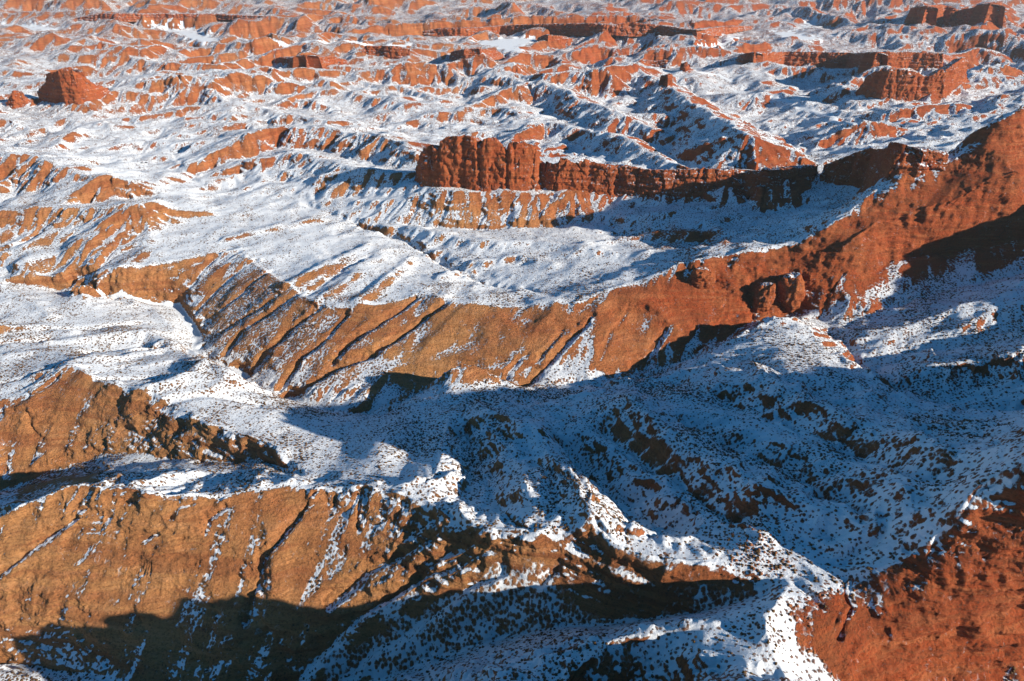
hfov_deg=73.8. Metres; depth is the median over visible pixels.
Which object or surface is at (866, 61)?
mesa wall
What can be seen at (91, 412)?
terrain
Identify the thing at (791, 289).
boulder
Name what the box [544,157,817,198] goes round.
cliff band
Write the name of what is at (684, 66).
rock stump
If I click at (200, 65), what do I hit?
distant badlands
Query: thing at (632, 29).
scarp
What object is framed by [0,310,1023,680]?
front hills
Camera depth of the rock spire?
1720.05 m
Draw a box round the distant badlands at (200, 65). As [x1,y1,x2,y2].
[0,0,1023,123]
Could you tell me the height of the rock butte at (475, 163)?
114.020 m
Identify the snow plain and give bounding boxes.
[0,92,1023,293]
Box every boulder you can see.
[691,267,715,288]
[753,282,775,312]
[777,272,805,312]
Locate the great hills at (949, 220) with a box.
[39,108,1023,413]
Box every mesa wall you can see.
[273,55,347,68]
[361,45,409,58]
[449,48,504,60]
[736,51,957,73]
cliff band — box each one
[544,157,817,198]
[819,142,948,193]
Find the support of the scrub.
on the front hills at (946, 582)
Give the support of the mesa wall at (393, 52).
on the distant badlands at (200, 65)
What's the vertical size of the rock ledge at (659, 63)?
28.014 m
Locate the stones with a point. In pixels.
(809, 650)
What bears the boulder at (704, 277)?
on the great hills at (949, 220)
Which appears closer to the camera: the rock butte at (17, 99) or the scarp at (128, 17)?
the rock butte at (17, 99)
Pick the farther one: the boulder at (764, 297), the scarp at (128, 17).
the scarp at (128, 17)
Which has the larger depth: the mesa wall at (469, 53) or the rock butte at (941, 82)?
the mesa wall at (469, 53)
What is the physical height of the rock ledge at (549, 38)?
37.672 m
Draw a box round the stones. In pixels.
[441,526,1010,680]
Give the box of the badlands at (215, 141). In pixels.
[0,83,1023,167]
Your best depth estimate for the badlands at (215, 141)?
1486.92 m
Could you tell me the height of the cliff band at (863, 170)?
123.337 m
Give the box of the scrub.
[0,108,1023,680]
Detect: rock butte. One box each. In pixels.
[5,90,30,108]
[37,67,111,104]
[414,134,545,191]
[855,57,969,101]
[904,2,1006,27]
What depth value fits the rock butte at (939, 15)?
2548.27 m
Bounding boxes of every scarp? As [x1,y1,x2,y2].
[76,13,267,21]
[423,21,751,37]
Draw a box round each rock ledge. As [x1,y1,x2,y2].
[537,34,572,43]
[642,59,669,67]
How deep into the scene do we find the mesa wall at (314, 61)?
2078.85 m
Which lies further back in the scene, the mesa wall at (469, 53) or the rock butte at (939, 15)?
the rock butte at (939, 15)
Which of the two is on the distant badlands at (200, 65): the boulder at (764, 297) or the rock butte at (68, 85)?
the rock butte at (68, 85)
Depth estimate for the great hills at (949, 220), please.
794.79 m
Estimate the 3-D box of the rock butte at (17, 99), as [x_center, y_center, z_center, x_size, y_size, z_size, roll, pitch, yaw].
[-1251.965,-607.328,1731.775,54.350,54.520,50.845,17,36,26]
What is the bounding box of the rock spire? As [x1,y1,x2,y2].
[658,73,672,87]
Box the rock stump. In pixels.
[680,62,690,71]

